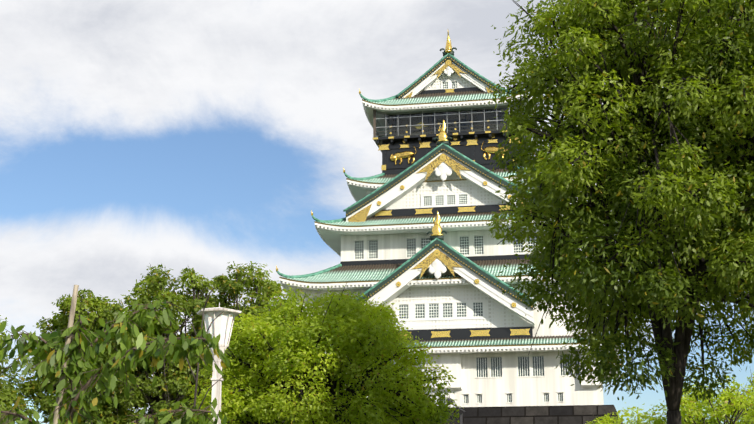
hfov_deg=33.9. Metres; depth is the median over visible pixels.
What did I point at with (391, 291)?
gable boards
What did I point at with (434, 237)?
gable onigawara
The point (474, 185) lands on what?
gable wall
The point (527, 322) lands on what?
gable wall
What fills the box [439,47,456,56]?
gable onigawara
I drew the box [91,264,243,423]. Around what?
tree
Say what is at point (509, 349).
roof eave
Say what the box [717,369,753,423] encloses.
bush
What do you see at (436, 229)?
gable finial
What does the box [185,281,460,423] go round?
round tree
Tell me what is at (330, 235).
roof eave
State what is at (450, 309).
gable glass
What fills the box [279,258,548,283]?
roof tiles
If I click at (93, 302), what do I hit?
tree
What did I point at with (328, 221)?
roof hips
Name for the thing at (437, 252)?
gable rosettes
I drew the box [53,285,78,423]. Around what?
support stake
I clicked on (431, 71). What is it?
gable rake band
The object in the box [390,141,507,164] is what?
gold tigers
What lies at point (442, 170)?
gable boards
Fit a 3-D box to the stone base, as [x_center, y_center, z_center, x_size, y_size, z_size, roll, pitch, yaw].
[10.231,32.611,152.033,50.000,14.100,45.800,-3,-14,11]
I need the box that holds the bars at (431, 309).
[399,302,482,318]
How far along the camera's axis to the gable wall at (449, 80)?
160.03 m
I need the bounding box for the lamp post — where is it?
[197,302,241,423]
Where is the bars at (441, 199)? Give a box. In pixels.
[423,194,466,205]
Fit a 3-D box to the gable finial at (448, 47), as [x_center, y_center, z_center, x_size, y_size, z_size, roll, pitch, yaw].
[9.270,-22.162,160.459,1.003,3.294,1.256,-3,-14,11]
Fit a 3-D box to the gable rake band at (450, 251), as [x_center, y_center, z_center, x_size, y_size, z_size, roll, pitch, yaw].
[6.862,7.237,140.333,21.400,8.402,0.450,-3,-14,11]
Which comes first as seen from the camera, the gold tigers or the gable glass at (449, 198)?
the gable glass at (449, 198)
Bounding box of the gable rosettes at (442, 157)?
[377,154,511,204]
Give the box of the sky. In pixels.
[0,0,753,423]
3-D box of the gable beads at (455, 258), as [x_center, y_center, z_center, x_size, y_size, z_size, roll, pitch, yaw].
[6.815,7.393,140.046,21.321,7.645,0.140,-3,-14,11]
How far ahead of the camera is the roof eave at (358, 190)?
152.61 m
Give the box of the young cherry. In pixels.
[0,295,229,423]
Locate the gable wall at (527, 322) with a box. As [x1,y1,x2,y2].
[387,268,534,329]
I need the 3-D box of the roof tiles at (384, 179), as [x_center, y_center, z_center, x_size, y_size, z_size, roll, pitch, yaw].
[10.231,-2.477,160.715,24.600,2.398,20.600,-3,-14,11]
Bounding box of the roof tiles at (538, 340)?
[330,335,619,359]
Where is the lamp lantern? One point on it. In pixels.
(221, 320)
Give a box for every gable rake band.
[346,144,538,216]
[358,239,532,308]
[398,55,499,98]
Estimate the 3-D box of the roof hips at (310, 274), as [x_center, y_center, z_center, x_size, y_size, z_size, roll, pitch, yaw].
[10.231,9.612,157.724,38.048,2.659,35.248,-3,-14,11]
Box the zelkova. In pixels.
[484,0,753,423]
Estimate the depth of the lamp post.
23.28 m
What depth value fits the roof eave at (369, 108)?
155.88 m
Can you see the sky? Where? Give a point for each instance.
(204, 136)
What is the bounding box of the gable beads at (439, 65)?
[398,57,496,97]
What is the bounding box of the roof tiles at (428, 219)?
[314,211,545,226]
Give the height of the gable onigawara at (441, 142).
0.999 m
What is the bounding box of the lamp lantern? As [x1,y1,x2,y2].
[205,312,232,343]
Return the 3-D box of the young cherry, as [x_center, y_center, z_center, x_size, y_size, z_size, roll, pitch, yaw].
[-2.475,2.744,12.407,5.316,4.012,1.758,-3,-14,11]
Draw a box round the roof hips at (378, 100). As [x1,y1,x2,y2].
[359,88,525,115]
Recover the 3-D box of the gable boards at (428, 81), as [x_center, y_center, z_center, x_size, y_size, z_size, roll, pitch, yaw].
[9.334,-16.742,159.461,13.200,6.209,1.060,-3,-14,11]
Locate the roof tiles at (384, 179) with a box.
[346,168,521,183]
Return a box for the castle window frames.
[313,234,579,402]
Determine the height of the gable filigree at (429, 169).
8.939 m
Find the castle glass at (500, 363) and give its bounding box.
[314,234,580,402]
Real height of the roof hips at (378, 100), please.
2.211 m
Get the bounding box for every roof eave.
[280,272,594,296]
[315,214,568,256]
[346,344,619,378]
[347,177,532,201]
[362,92,533,136]
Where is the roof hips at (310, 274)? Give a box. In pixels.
[276,263,577,278]
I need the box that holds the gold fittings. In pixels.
[373,120,529,337]
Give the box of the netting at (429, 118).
[376,105,526,136]
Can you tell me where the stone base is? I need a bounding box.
[415,405,622,423]
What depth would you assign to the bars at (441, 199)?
150.27 m
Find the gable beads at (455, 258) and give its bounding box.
[362,244,532,307]
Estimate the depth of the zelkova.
33.75 m
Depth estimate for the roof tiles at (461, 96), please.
157.48 m
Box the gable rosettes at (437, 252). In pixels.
[396,249,515,306]
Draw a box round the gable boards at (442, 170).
[346,151,528,221]
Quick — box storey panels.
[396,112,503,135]
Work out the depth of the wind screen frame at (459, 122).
155.50 m
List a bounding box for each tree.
[0,315,37,423]
[18,288,158,423]
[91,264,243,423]
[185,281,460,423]
[187,261,299,423]
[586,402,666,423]
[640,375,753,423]
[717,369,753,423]
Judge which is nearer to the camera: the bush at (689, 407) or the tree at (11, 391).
the tree at (11, 391)
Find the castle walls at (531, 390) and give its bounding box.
[297,183,603,406]
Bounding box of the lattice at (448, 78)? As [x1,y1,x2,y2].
[425,72,473,89]
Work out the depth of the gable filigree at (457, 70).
159.47 m
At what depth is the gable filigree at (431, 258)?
140.75 m
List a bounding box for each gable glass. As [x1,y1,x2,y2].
[399,303,482,318]
[424,195,466,205]
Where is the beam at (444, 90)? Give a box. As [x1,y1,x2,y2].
[418,87,481,94]
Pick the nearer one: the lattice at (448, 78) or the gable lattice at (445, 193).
the gable lattice at (445, 193)
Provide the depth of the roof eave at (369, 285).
142.38 m
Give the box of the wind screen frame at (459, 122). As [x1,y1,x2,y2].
[376,107,513,134]
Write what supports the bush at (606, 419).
on the ground
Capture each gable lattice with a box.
[386,171,505,209]
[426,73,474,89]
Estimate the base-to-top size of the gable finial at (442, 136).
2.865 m
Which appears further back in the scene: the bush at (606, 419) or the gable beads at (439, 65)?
the gable beads at (439, 65)
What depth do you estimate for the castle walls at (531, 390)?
138.99 m
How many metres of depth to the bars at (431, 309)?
141.73 m
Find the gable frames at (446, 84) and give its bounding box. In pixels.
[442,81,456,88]
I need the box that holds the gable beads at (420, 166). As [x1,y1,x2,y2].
[346,149,527,214]
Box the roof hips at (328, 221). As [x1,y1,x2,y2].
[312,215,345,222]
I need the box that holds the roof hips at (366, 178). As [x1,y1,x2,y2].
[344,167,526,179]
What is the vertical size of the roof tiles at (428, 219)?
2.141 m
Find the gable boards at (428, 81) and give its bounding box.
[402,59,494,97]
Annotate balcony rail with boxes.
[373,100,525,136]
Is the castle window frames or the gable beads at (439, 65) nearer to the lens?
the castle window frames
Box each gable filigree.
[348,153,522,221]
[405,63,492,97]
[412,251,463,277]
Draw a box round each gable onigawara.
[426,231,446,240]
[433,137,451,145]
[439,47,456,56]
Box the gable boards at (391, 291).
[364,247,534,324]
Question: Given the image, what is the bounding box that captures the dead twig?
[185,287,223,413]
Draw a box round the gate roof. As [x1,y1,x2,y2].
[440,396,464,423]
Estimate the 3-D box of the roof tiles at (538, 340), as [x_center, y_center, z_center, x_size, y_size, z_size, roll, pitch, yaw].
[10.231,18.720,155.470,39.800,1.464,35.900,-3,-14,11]
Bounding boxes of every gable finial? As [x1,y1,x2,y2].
[430,211,443,235]
[438,120,448,140]
[445,30,451,52]
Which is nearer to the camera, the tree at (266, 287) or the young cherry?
the young cherry
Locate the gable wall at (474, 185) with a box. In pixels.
[384,171,506,209]
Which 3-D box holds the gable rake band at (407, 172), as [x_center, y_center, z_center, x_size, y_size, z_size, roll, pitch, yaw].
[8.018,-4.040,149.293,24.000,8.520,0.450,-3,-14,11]
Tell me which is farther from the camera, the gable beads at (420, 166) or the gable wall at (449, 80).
the gable wall at (449, 80)
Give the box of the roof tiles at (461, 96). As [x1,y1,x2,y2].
[362,90,525,126]
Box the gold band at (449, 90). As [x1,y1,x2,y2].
[445,89,453,92]
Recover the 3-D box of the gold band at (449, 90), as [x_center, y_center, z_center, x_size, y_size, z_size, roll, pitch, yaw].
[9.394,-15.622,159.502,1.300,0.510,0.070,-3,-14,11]
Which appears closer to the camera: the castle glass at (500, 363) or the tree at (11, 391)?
the tree at (11, 391)

